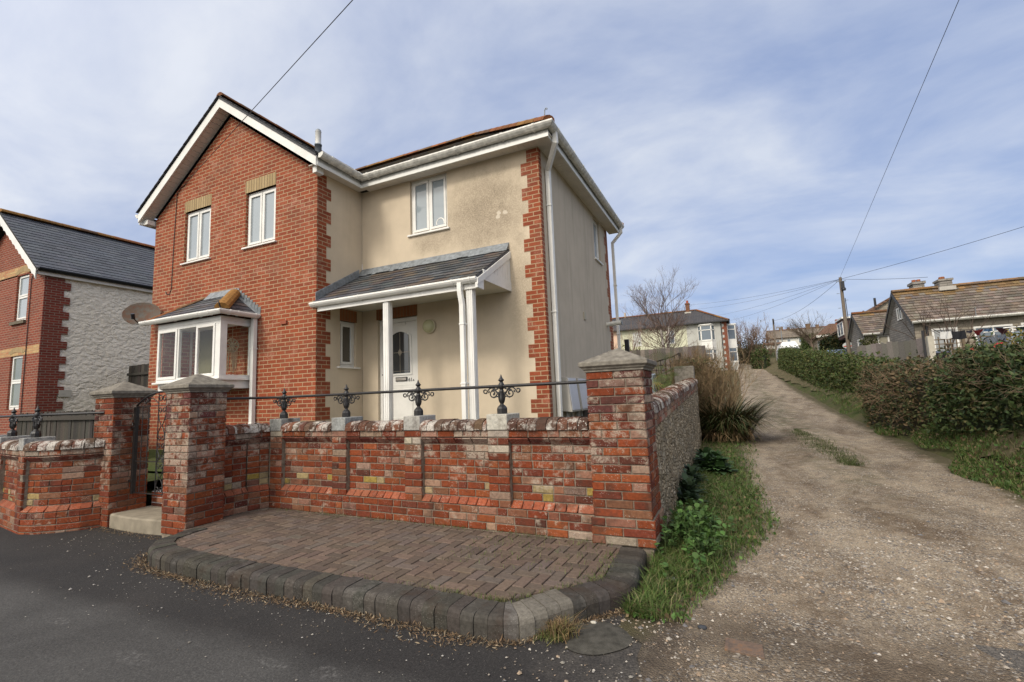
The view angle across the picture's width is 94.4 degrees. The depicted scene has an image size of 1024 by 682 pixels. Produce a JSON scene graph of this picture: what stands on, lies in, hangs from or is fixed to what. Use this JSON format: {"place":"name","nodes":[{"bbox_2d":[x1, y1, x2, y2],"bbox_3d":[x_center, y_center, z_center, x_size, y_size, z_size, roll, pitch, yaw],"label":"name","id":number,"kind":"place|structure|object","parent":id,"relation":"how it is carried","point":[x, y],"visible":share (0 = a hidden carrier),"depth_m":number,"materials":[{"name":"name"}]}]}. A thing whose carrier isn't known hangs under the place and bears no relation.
{"place":"outdoors","nodes":[
{"label":"outdoors","id":0,"kind":"place"},
{"bbox_2d":[146,473,162,481],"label":"garden ground","id":1,"kind":"structure","parent":0,"point":[151,477],"depth_m":7.50,"materials":[{"name":"green plant"}]},
{"bbox_2d":[175,508,622,601],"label":"pavement","id":2,"kind":"structure","parent":0,"point":[399,553],"depth_m":4.33,"materials":[{"name":"brick"}]},
{"bbox_2d":[179,507,617,648],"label":"moss tufts","id":3,"kind":"object","parent":2,"relation":"on","point":[503,600],"visible":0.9,"depth_m":3.72,"materials":[{"name":"green plant"}]},
{"bbox_2d":[147,372,722,471],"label":"garden ground","id":4,"kind":"structure","parent":0,"point":[152,457],"depth_m":8.88,"materials":[{"name":"green plant"}]},
{"bbox_2d":[16,410,95,440],"bbox_3d":[-10.457,2.203,10.860,7.809,1.175,0.085,-7,-8,34],"label":"board fence","id":5,"kind":"object","parent":4,"relation":"on","point":[67,427],"visible":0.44,"depth_m":10.63,"materials":[{"name":"grey wood"}]},
{"bbox_2d":[0,208,154,434],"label":"brick house","id":6,"kind":"structure","parent":4,"relation":"on","point":[71,338],"depth_m":14.82,"materials":[{"name":"red brick"}]},
{"bbox_2d":[9,355,22,409],"bbox_3d":[-14.922,1.233,14.334,0.780,1.660,0.086,-5,-7,24],"label":"window","id":7,"kind":"structure","parent":6,"relation":"in","point":[17,360],"depth_m":14.35,"materials":[{"name":"white plastic"}]},
{"bbox_2d":[17,273,29,320],"bbox_3d":[-15.015,-1.338,14.631,0.760,1.480,0.086,-5,-7,24],"label":"window","id":8,"kind":"structure","parent":6,"relation":"in","point":[24,279],"depth_m":14.65,"materials":[{"name":"white plastic"}]},
{"bbox_2d":[127,363,148,387],"bbox_3d":[-9.667,1.746,14.357,6.603,2.435,0.085,-5,-7,23],"label":"board fence","id":9,"kind":"object","parent":4,"relation":"on","point":[138,374],"visible":0.05,"depth_m":15.51,"materials":[{"name":"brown wood"}]},
{"bbox_2d":[135,92,623,449],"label":"detached house","id":10,"kind":"structure","parent":4,"relation":"on","point":[294,264],"depth_m":8.86,"materials":[{"name":"red brick"}]},
{"bbox_2d":[122,302,160,324],"bbox_3d":[-7.782,-0.594,10.000,0.666,0.530,0.584,-7,-8,35],"label":"satellite dish","id":11,"kind":"object","parent":10,"relation":"attached to","point":[135,313],"visible":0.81,"depth_m":10.09,"materials":[{"name":"beige metal"}]},
{"bbox_2d":[180,207,210,265],"bbox_3d":[-6.645,-2.230,10.068,0.960,1.170,0.170,-5,-7,24],"label":"window","id":12,"kind":"structure","parent":10,"relation":"in","point":[198,235],"depth_m":10.09,"materials":[{"name":"white plastic"}]},
{"bbox_2d":[152,315,250,390],"bbox_3d":[-5.901,0.286,9.047,1.930,1.300,0.690,-5,-7,24],"label":"bay window","id":13,"kind":"structure","parent":10,"relation":"in","point":[211,332],"depth_m":8.96,"materials":[{"name":"white plastic"}]},
{"bbox_2d":[226,333,238,372],"bbox_3d":[-5.229,0.158,8.864,0.027,0.881,0.264,-5,-7,24],"label":"wall hanging","id":14,"kind":"object","parent":10,"relation":"hanging from","point":[232,345],"depth_m":8.86,"materials":[{"name":"fabric"}]},
{"bbox_2d":[241,186,276,249],"bbox_3d":[-4.882,-2.401,9.265,0.950,1.155,0.170,-5,-7,24],"label":"window","id":15,"kind":"structure","parent":10,"relation":"in","point":[262,204],"depth_m":9.28,"materials":[{"name":"white plastic"}]},
{"bbox_2d":[186,0,352,182],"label":"overhead wire","id":16,"kind":"object","parent":10,"relation":"attached to","point":[277,82],"visible":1,"depth_m":7.08,"materials":[{"name":"black plastic"}]},
{"bbox_2d":[337,321,360,368],"bbox_3d":[-3.147,0.080,9.032,0.170,0.900,0.570,-5,-7,24],"label":"window","id":17,"kind":"structure","parent":10,"relation":"in","point":[346,328],"depth_m":9.06,"materials":[{"name":"white plastic"}]},
{"bbox_2d":[380,316,417,420],"bbox_3d":[-2.128,0.616,9.003,0.930,2.120,0.120,-5,-7,24],"label":"door","id":18,"kind":"structure","parent":10,"relation":"in","point":[405,351],"depth_m":8.99,"materials":[{"name":"white plastic"}]},
{"bbox_2d":[407,173,449,237],"bbox_3d":[-1.571,-2.580,9.026,0.940,1.125,0.170,-5,-7,24],"label":"window","id":19,"kind":"structure","parent":10,"relation":"in","point":[429,195],"depth_m":9.04,"materials":[{"name":"white plastic"}]},
{"bbox_2d":[423,319,435,333],"bbox_3d":[-1.531,-0.273,8.669,0.270,0.270,0.120,-5,-7,24],"label":"wall lamp","id":20,"kind":"object","parent":10,"relation":"attached to","point":[429,326],"visible":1,"depth_m":8.63,"materials":[{"name":"white glass"}]},
{"bbox_2d":[561,377,580,416],"bbox_3d":[1.039,1.230,8.265,0.200,1.200,0.480,-5,-7,24],"label":"meter box","id":21,"kind":"object","parent":10,"relation":"attached to","point":[570,400],"visible":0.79,"depth_m":8.11,"materials":[{"name":"plastic"}]},
{"bbox_2d":[568,378,580,409],"bbox_3d":[1.088,0.924,8.273,0.065,0.545,0.440,-5,-7,24],"label":"door","id":22,"kind":"structure","parent":21,"relation":"in","point":[573,387],"depth_m":8.25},
{"bbox_2d":[576,378,588,416],"bbox_3d":[1.291,1.284,8.807,0.200,1.200,0.500,-5,-7,24],"label":"meter box","id":23,"kind":"object","parent":10,"relation":"attached to","point":[582,393],"visible":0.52,"depth_m":8.71,"materials":[{"name":"plastic"}]},
{"bbox_2d":[578,379,588,408],"bbox_3d":[1.340,0.978,8.814,0.065,0.545,0.460,-5,-7,24],"label":"door","id":24,"kind":"structure","parent":23,"relation":"in","point":[583,388],"depth_m":8.76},
{"bbox_2d":[593,220,603,265],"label":"window","id":25,"kind":"structure","parent":10,"relation":"in","point":[594,224],"depth_m":11.64,"materials":[{"name":"white plastic"}]},
{"bbox_2d":[613,285,658,349],"bbox_3d":[6.300,-0.054,26.456,4.088,5.588,3.416,-5,-7,24],"label":"bare shrub","id":26,"kind":"object","parent":4,"relation":"on","point":[637,340],"visible":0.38,"depth_m":25.74,"materials":[{"name":"plant"}]},
{"bbox_2d":[623,267,698,353],"bbox_3d":[9.113,-0.690,29.285,5.313,7.278,4.797,-5,-7,24],"label":"birch tree","id":27,"kind":"object","parent":4,"relation":"on","point":[667,340],"visible":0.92,"depth_m":28.87,"materials":[{"name":"plant"}]},
{"bbox_2d":[651,376,674,391],"bbox_3d":[2.457,1.048,8.014,0.782,0.952,0.744,-5,-7,24],"label":"fan palm","id":28,"kind":"object","parent":4,"relation":"on","point":[669,380],"visible":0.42,"depth_m":8.15,"materials":[{"name":"green plant"}]},
{"bbox_2d":[651,353,681,390],"bbox_3d":[4.557,1.242,14.367,1.211,1.720,0.100,-5,-7,24],"label":"trellis","id":29,"kind":"object","parent":4,"relation":"on","point":[679,355],"visible":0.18,"depth_m":14.35,"materials":[{"name":"brown wood"}]},
{"bbox_2d":[647,350,687,389],"bbox_3d":[3.368,0.797,10.953,1.290,1.183,1.448,1,-7,-26],"label":"fan palm","id":30,"kind":"object","parent":4,"relation":"on","point":[657,375],"visible":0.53,"depth_m":10.87,"materials":[{"name":"green plant"}]},
{"bbox_2d":[630,345,705,383],"bbox_3d":[4.494,1.461,17.713,5.250,2.270,0.092,-5,-7,24],"label":"board fence","id":31,"kind":"object","parent":4,"relation":"on","point":[645,353],"visible":0.16,"depth_m":17.24,"materials":[{"name":"brown wood"}]},
{"bbox_2d":[657,371,680,386],"bbox_3d":[3.304,1.069,9.854,0.771,0.913,0.724,-5,-7,24],"label":"fan palm","id":32,"kind":"object","parent":4,"relation":"on","point":[669,376],"visible":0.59,"depth_m":9.92,"materials":[{"name":"green plant"}]},
{"bbox_2d":[674,366,694,382],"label":"concrete block","id":33,"kind":"structure","parent":4,"relation":"on","point":[688,372],"depth_m":11.30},
{"bbox_2d":[859,333,879,345],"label":"bush","id":34,"kind":"object","parent":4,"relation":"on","point":[862,342],"visible":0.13,"depth_m":21.68,"materials":[{"name":"green plant"}]},
{"bbox_2d":[0,527,1023,681],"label":"road","id":35,"kind":"structure","parent":0,"point":[57,633],"depth_m":3.10,"materials":[{"name":"asphalt"}]},
{"bbox_2d":[10,534,632,680],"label":"grit","id":36,"kind":"object","parent":35,"relation":"on","point":[563,662],"visible":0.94,"depth_m":3.24,"materials":[{"name":"gravel"}]},
{"bbox_2d":[85,525,623,653],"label":"leaf litter","id":37,"kind":"object","parent":35,"relation":"on","point":[166,574],"visible":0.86,"depth_m":3.44,"materials":[{"name":"plant"}]},
{"bbox_2d":[147,527,646,642],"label":"kerb","id":38,"kind":"structure","parent":35,"relation":"on","point":[464,615],"depth_m":3.38,"materials":[{"name":"concrete"}]},
{"bbox_2d":[537,612,591,645],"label":"dry grass","id":39,"kind":"structure","parent":35,"relation":"on","point":[560,627],"depth_m":2.96,"materials":[{"name":"beige plant"}]},
{"bbox_2d":[565,622,632,654],"bbox_3d":[0.533,1.825,2.927,0.406,0.011,0.425,-5,-7,24],"label":"concrete patch","id":40,"kind":"object","parent":35,"relation":"on","point":[598,638],"visible":0.91,"depth_m":2.89,"materials":[{"name":"concrete"}]},
{"bbox_2d":[0,0,1023,347],"label":"sky","id":41,"kind":"structure","parent":0,"point":[745,148],"materials":[{"name":"blue"}]},
{"bbox_2d":[145,344,1023,571],"bbox_3d":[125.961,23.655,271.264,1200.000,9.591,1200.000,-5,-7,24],"label":"ground","id":42,"kind":"structure","parent":0,"point":[858,416],"depth_m":10.79,"materials":[{"name":"green plant"}]},
{"bbox_2d":[0,435,104,534],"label":"brick wall","id":43,"kind":"structure","parent":42,"relation":"on","point":[50,484],"depth_m":6.22,"materials":[{"name":"brick"}]},
{"bbox_2d":[7,408,17,436],"bbox_3d":[-7.400,1.199,7.036,0.456,0.424,0.102,-7,-8,32],"label":"rail post","id":44,"kind":"object","parent":43,"relation":"on","point":[12,426],"visible":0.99,"depth_m":7.01,"materials":[{"name":"black metal"}]},
{"bbox_2d":[30,406,42,437],"bbox_3d":[-6.419,1.087,6.408,0.456,0.424,0.102,-7,-8,32],"label":"rail post","id":45,"kind":"object","parent":43,"relation":"on","point":[37,419],"visible":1,"depth_m":6.38,"materials":[{"name":"black metal"}]},
{"bbox_2d":[0,411,104,417],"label":"iron rail","id":46,"kind":"object","parent":45,"relation":"on","point":[56,414],"visible":1,"depth_m":6.46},
{"bbox_2d":[89,381,157,527],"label":"gate pier","id":47,"kind":"structure","parent":42,"relation":"on","point":[117,404],"depth_m":6.47,"materials":[{"name":"brick"}]},
{"bbox_2d":[128,391,166,495],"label":"garden gate","id":48,"kind":"structure","parent":47,"relation":"attached to","point":[135,427],"depth_m":6.45,"materials":[{"name":"black metal"}]},
{"bbox_2d":[109,506,161,534],"bbox_3d":[-4.639,2.345,6.194,1.310,0.192,0.535,-5,-7,24],"label":"concrete step","id":49,"kind":"object","parent":42,"relation":"on","point":[145,520],"visible":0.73,"depth_m":6.03,"materials":[{"name":"concrete"}]},
{"bbox_2d":[151,490,163,506],"bbox_3d":[-4.356,2.197,6.830,1.301,0.370,0.834,-5,-7,24],"label":"garden step","id":50,"kind":"object","parent":42,"relation":"on","point":[157,500],"visible":0.14,"depth_m":6.67,"materials":[{"name":"brick"}]},
{"bbox_2d":[160,373,233,537],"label":"gate pier","id":51,"kind":"structure","parent":42,"relation":"on","point":[194,464],"depth_m":5.68,"materials":[{"name":"brick"}]},
{"bbox_2d":[222,413,594,542],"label":"brick wall","id":52,"kind":"structure","parent":42,"relation":"on","point":[509,472],"depth_m":5.36,"materials":[{"name":"brick"}]},
{"bbox_2d":[273,388,295,418],"bbox_3d":[-3.198,0.873,6.657,0.456,0.424,0.102,-6,-7,26],"label":"rail post","id":53,"kind":"object","parent":52,"relation":"on","point":[283,403],"visible":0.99,"depth_m":6.63,"materials":[{"name":"black metal"}]},
{"bbox_2d":[227,380,587,399],"bbox_3d":[-1.419,0.577,5.444,4.658,0.033,0.777,-5,-7,24],"label":"iron rail","id":54,"kind":"object","parent":53,"relation":"on","point":[442,389],"visible":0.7,"depth_m":5.56,"materials":[{"name":"metal"}]},
{"bbox_2d":[333,384,359,416],"bbox_3d":[-2.141,0.769,6.129,0.456,0.424,0.102,-6,-7,26],"label":"rail post","id":55,"kind":"object","parent":52,"relation":"on","point":[345,402],"visible":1,"depth_m":6.10,"materials":[{"name":"black metal"}]},
{"bbox_2d":[403,380,433,415],"bbox_3d":[-1.108,0.668,5.614,0.456,0.424,0.102,-6,-7,26],"label":"rail post","id":56,"kind":"object","parent":52,"relation":"on","point":[418,398],"visible":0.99,"depth_m":5.59,"materials":[{"name":"black metal"}]},
{"bbox_2d":[483,375,520,413],"bbox_3d":[-0.112,0.570,5.116,0.456,0.424,0.102,-6,-7,26],"label":"rail post","id":57,"kind":"object","parent":52,"relation":"on","point":[502,407],"visible":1,"depth_m":5.09,"materials":[{"name":"black metal"}]},
{"bbox_2d":[578,348,664,569],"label":"corner pier","id":58,"kind":"structure","parent":42,"relation":"on","point":[628,510],"depth_m":4.36,"materials":[{"name":"brick"}]},
{"bbox_2d":[612,300,738,373],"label":"white house","id":59,"kind":"structure","parent":42,"relation":"on","point":[706,328],"depth_m":52.78,"materials":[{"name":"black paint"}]},
{"bbox_2d":[697,323,716,347],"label":"bay window","id":60,"kind":"structure","parent":59,"relation":"in","point":[706,332],"depth_m":51.61,"materials":[{"name":"white plastic"}]},
{"bbox_2d":[706,348,717,367],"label":"bay window","id":61,"kind":"structure","parent":59,"relation":"in","point":[714,349],"depth_m":51.26,"materials":[{"name":"white plastic"}]},
{"bbox_2d":[727,323,736,345],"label":"bay window","id":62,"kind":"structure","parent":59,"relation":"in","point":[732,341],"depth_m":52.18,"materials":[{"name":"white plastic"}]},
{"bbox_2d":[729,346,737,361],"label":"bay window","id":63,"kind":"structure","parent":59,"relation":"in","point":[734,348],"depth_m":51.94,"materials":[{"name":"white plastic"}]},
{"bbox_2d":[652,378,701,539],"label":"flint wall","id":64,"kind":"structure","parent":42,"relation":"on","point":[678,433],"depth_m":6.28,"materials":[{"name":"stone"}]},
{"bbox_2d":[615,370,782,623],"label":"verge","id":65,"kind":"structure","parent":42,"relation":"on","point":[703,444],"depth_m":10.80,"materials":[{"name":"plant"}]},
{"bbox_2d":[677,464,708,503],"bbox_3d":[2.477,1.931,6.521,0.510,0.321,1.652,-5,-7,24],"label":"plant","id":66,"kind":"object","parent":65,"relation":"on","point":[691,476],"depth_m":6.07,"materials":[{"name":"green plant"}]},
{"bbox_2d":[653,498,733,584],"bbox_3d":[1.729,1.774,4.440,0.644,0.380,2.015,-5,-7,24],"label":"nettle patch","id":67,"kind":"object","parent":65,"relation":"on","point":[694,525],"visible":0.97,"depth_m":4.34,"materials":[{"name":"green plant"}]},
{"bbox_2d":[651,341,763,437],"bbox_3d":[5.003,1.179,12.413,3.038,2.568,2.398,-3,-7,4],"label":"dried shrub","id":68,"kind":"object","parent":65,"relation":"on","point":[710,381],"visible":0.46,"depth_m":12.04,"materials":[{"name":"beige plant"}]},
{"bbox_2d":[692,447,738,474],"bbox_3d":[3.401,2.004,8.044,0.829,0.355,1.165,-5,-7,24],"label":"dock plant","id":69,"kind":"object","parent":65,"relation":"on","point":[707,458],"visible":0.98,"depth_m":7.82,"materials":[{"name":"green plant"}]},
{"bbox_2d":[698,394,795,443],"bbox_3d":[5.340,1.889,11.668,3.540,1.266,3.289,4,-9,-42],"label":"strap leaf clump","id":70,"kind":"object","parent":65,"relation":"on","point":[732,424],"visible":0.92,"depth_m":11.06,"materials":[{"name":"plant"}]},
{"bbox_2d":[735,314,782,363],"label":"thicket","id":71,"kind":"object","parent":42,"relation":"on","point":[752,343],"visible":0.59,"depth_m":58.99,"materials":[{"name":"brown plant"}]},
{"bbox_2d":[776,341,799,358],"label":"white van","id":72,"kind":"object","parent":42,"relation":"on","point":[787,344],"visible":0.23,"depth_m":48.08,"materials":[{"name":"paint"}]},
{"bbox_2d":[764,324,825,348],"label":"terraced houses","id":73,"kind":"structure","parent":42,"relation":"on","point":[786,337],"depth_m":77.21,"materials":[{"name":"brown tile"}]},
{"bbox_2d":[799,332,817,348],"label":"bush","id":74,"kind":"object","parent":42,"relation":"on","point":[806,345],"visible":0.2,"depth_m":66.42,"materials":[{"name":"green plant"}]},
{"bbox_2d":[619,363,1023,681],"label":"gravel lane","id":75,"kind":"structure","parent":42,"relation":"on","point":[806,412],"depth_m":3.75,"materials":[{"name":"gravel"}]},
{"bbox_2d":[724,638,764,659],"bbox_3d":[1.335,1.770,2.728,0.205,0.018,0.164,-5,-7,24],"label":"utility cover","id":76,"kind":"object","parent":75,"relation":"on","point":[751,649],"visible":1,"depth_m":2.72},
{"bbox_2d":[488,440,1023,681],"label":"loose stones","id":77,"kind":"object","parent":75,"relation":"on","point":[977,653],"visible":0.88,"depth_m":3.54,"materials":[{"name":"gravel"}]},
{"bbox_2d":[639,550,1023,681],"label":"loose stones","id":78,"kind":"object","parent":75,"relation":"on","point":[790,666],"visible":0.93,"depth_m":3.07,"materials":[{"name":"stone"}]},
{"bbox_2d":[809,319,837,349],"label":"bungalow","id":79,"kind":"object","parent":42,"relation":"on","point":[833,326],"visible":0.07,"depth_m":50.42,"materials":[{"name":"brown tile"}]},
{"bbox_2d":[847,309,889,354],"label":"stone cottage","id":80,"kind":"structure","parent":42,"relation":"on","point":[864,323],"depth_m":24.54,"materials":[{"name":"tile"}]},
{"bbox_2d":[877,334,889,343],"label":"window","id":81,"kind":"structure","parent":80,"relation":"in","point":[884,338],"depth_m":23.52,"materials":[{"name":"glass"}]},
{"bbox_2d":[827,279,925,351],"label":"brown roofed house","id":82,"kind":"structure","parent":42,"relation":"on","point":[917,283],"depth_m":31.29,"materials":[{"name":"beige stone"}]},
{"bbox_2d":[837,321,843,336],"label":"window","id":83,"kind":"structure","parent":82,"relation":"in","point":[840,331],"depth_m":32.27,"materials":[{"name":"white plastic"}]},
{"bbox_2d":[744,358,1023,498],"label":"verge","id":84,"kind":"structure","parent":42,"relation":"on","point":[773,369],"depth_m":7.41,"materials":[{"name":"plant"}]},
{"bbox_2d":[750,347,770,368],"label":"bush","id":85,"kind":"object","parent":84,"relation":"on","point":[757,356],"visible":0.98,"depth_m":49.84,"materials":[{"name":"green plant"}]},
{"bbox_2d":[772,319,776,359],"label":"telegraph pole","id":86,"kind":"object","parent":84,"relation":"on","point":[775,343],"visible":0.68,"depth_m":52.78,"materials":[{"name":"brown wood"}]},
{"bbox_2d":[783,309,840,349],"bbox_3d":[20.707,0.048,32.404,3.451,4.423,3.446,2,-8,-32],"label":"bare tree","id":87,"kind":"object","parent":84,"relation":"on","point":[807,339],"visible":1,"depth_m":32.55,"materials":[{"name":"plant"}]},
{"bbox_2d":[817,333,845,350],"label":"hedge","id":88,"kind":"object","parent":84,"relation":"on","point":[831,342],"visible":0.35,"depth_m":33.99,"materials":[{"name":"green plant"}]},
{"bbox_2d":[777,345,899,400],"bbox_3d":[18.247,1.328,29.082,1.458,4.730,33.133,-5,-7,24],"label":"hedge","id":89,"kind":"object","parent":84,"relation":"on","point":[826,369],"visible":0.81,"depth_m":21.39,"materials":[{"name":"green plant"}]},
{"bbox_2d":[836,277,852,353],"bbox_3d":[18.807,-0.698,26.692,0.343,5.920,0.493,4,-9,-42],"label":"telegraph pole","id":90,"kind":"object","parent":84,"relation":"on","point":[843,302],"visible":0.77,"depth_m":26.76,"materials":[{"name":"brown wood"}]},
{"bbox_2d":[840,0,958,276],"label":"overhead wire","id":91,"kind":"object","parent":90,"relation":"attached to","point":[910,113],"visible":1,"depth_m":11.08,"materials":[{"name":"black plastic"}]},
{"bbox_2d":[842,227,1021,278],"bbox_3d":[20.244,-4.409,21.468,0.018,0.359,11.722,0,-7,-15],"label":"overhead wire","id":92,"kind":"object","parent":90,"relation":"attached to","point":[940,251],"visible":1,"depth_m":22.19,"materials":[{"name":"black plastic"}]},
{"bbox_2d":[857,338,927,363],"bbox_3d":[14.179,0.798,17.691,0.140,1.620,3.460,-3,-7,2],"label":"board fence","id":93,"kind":"object","parent":84,"relation":"on","point":[900,350],"visible":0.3,"depth_m":17.34,"materials":[{"name":"grey wood"}]},
{"bbox_2d":[849,346,953,441],"bbox_3d":[9.350,1.242,11.296,1.800,2.136,5.207,-5,-7,24],"label":"bush","id":94,"kind":"object","parent":84,"relation":"on","point":[891,398],"visible":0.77,"depth_m":10.47,"materials":[{"name":"green plant"}]},
{"bbox_2d":[926,336,935,366],"bbox_3d":[14.060,0.612,15.848,0.160,1.570,0.150,-5,-7,24],"label":"concrete post","id":95,"kind":"object","parent":84,"relation":"on","point":[930,346],"visible":0.5,"depth_m":15.84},
{"bbox_2d":[925,332,1008,352],"bbox_3d":[15.653,0.620,16.242,2.240,1.720,0.080,-5,-7,24],"label":"trellis","id":96,"kind":"object","parent":84,"relation":"on","point":[956,343],"visible":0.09,"depth_m":16.40,"materials":[{"name":"white wood"}]},
{"bbox_2d":[917,327,1023,436],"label":"hedge","id":97,"kind":"object","parent":84,"relation":"on","point":[981,388],"visible":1,"depth_m":7.47,"materials":[{"name":"green plant"}]},
{"bbox_2d":[1005,325,1023,347],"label":"bush","id":98,"kind":"object","parent":84,"relation":"on","point":[1018,336],"visible":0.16,"depth_m":8.55,"materials":[{"name":"green plant"}]},
{"bbox_2d":[874,290,1012,354],"bbox_3d":[14.768,-0.212,16.662,3.633,3.163,2.311,-3,-7,4],"label":"bare shrub","id":99,"kind":"object","parent":42,"relation":"on","point":[947,341],"visible":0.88,"depth_m":16.76,"materials":[{"name":"plant"}]},
{"bbox_2d":[883,277,1023,355],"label":"stone bungalow","id":100,"kind":"object","parent":42,"relation":"on","point":[1008,311],"visible":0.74,"depth_m":19.00,"materials":[{"name":"tile"}]},
{"bbox_2d":[896,308,902,320],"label":"window","id":101,"kind":"structure","parent":100,"relation":"in","point":[899,314],"depth_m":20.49,"materials":[{"name":"white plastic"}]},
{"bbox_2d":[931,327,959,355],"bbox_3d":[17.065,0.238,18.617,0.800,1.520,0.072,-5,-7,24],"label":"window","id":102,"kind":"structure","parent":100,"relation":"in","point":[934,334],"depth_m":18.69,"materials":[{"name":"white plastic"}]},
{"bbox_2d":[921,325,1021,358],"bbox_3d":[15.383,0.364,14.953,3.740,1.750,0.060,-5,-7,24],"label":"washing line","id":103,"kind":"object","parent":100,"relation":"attached to","point":[924,343],"visible":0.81,"depth_m":15.72,"materials":[{"name":"white plastic"}]},
{"bbox_2d":[940,331,951,338],"bbox_3d":[14.229,-0.196,15.550,0.270,0.270,0.108,-5,-7,24],"label":"garment","id":104,"kind":"object","parent":103,"relation":"hanging from","point":[946,335],"visible":1,"depth_m":15.55,"materials":[{"name":"fabric"}]},
{"bbox_2d":[951,330,966,339],"bbox_3d":[14.525,-0.198,15.412,0.340,0.300,0.108,-5,-7,24],"label":"garment","id":105,"kind":"object","parent":103,"relation":"hanging from","point":[959,335],"visible":1,"depth_m":15.40,"materials":[{"name":"fabric"}]},
{"bbox_2d":[973,324,1013,345],"bbox_3d":[18.372,0.286,18.003,1.130,1.780,0.072,-5,-7,24],"label":"patio door","id":106,"kind":"structure","parent":100,"relation":"in","point":[992,327],"depth_m":18.09,"materials":[{"name":"white plastic"}]},
{"bbox_2d":[624,339,629,351],"bbox_3d":[3.179,0.966,12.877,0.110,2.030,0.100,-5,-7,24],"label":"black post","id":107,"kind":"object","parent":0,"point":[626,343],"visible":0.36,"depth_m":12.93,"materials":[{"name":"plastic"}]},
{"bbox_2d":[791,428,868,465],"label":"grass","id":108,"kind":"structure","parent":0,"point":[850,462],"depth_m":9.36,"materials":[{"name":"green plant"}]},
{"bbox_2d":[972,326,1023,355],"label":"parked car","id":109,"kind":"object","parent":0,"point":[998,337],"visible":0.12,"depth_m":14.31,"materials":[{"name":"paint"}]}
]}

